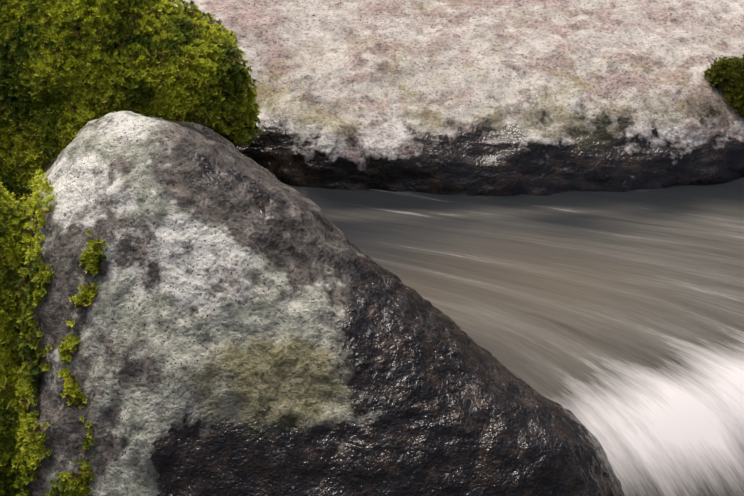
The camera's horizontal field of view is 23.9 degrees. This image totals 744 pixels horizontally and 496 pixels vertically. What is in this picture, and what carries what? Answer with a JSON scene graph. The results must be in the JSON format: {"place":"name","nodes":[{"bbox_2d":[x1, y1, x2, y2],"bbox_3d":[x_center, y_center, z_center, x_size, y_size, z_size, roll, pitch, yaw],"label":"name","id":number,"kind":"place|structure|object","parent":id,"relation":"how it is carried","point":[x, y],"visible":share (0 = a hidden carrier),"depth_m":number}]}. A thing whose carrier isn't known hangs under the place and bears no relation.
{"place":"outdoors","nodes":[
{"label":"outdoors","id":0,"kind":"place"},
{"bbox_2d":[175,0,743,195],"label":"boulder","id":1,"kind":"object","parent":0,"point":[500,97],"visible":0.31,"depth_m":1.67},
{"bbox_2d":[289,177,743,495],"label":"stream water","id":2,"kind":"structure","parent":0,"point":[613,322],"depth_m":1.51},
{"bbox_3d":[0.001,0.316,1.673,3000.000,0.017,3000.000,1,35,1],"label":"stream bed ground","id":3,"kind":"structure","parent":0,"visible":0},
{"bbox_2d":[11,1,242,147],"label":"moss mound","id":4,"kind":"object","parent":3,"relation":"on","point":[224,136],"visible":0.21,"depth_m":1.51},
{"bbox_2d":[18,111,623,495],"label":"boulder","id":5,"kind":"object","parent":3,"relation":"on","point":[244,325],"visible":0.94,"depth_m":1.26},
{"bbox_2d":[0,0,743,495],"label":"moss shoots","id":6,"kind":"object","parent":5,"relation":"on","point":[62,86],"visible":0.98,"depth_m":1.48}
]}

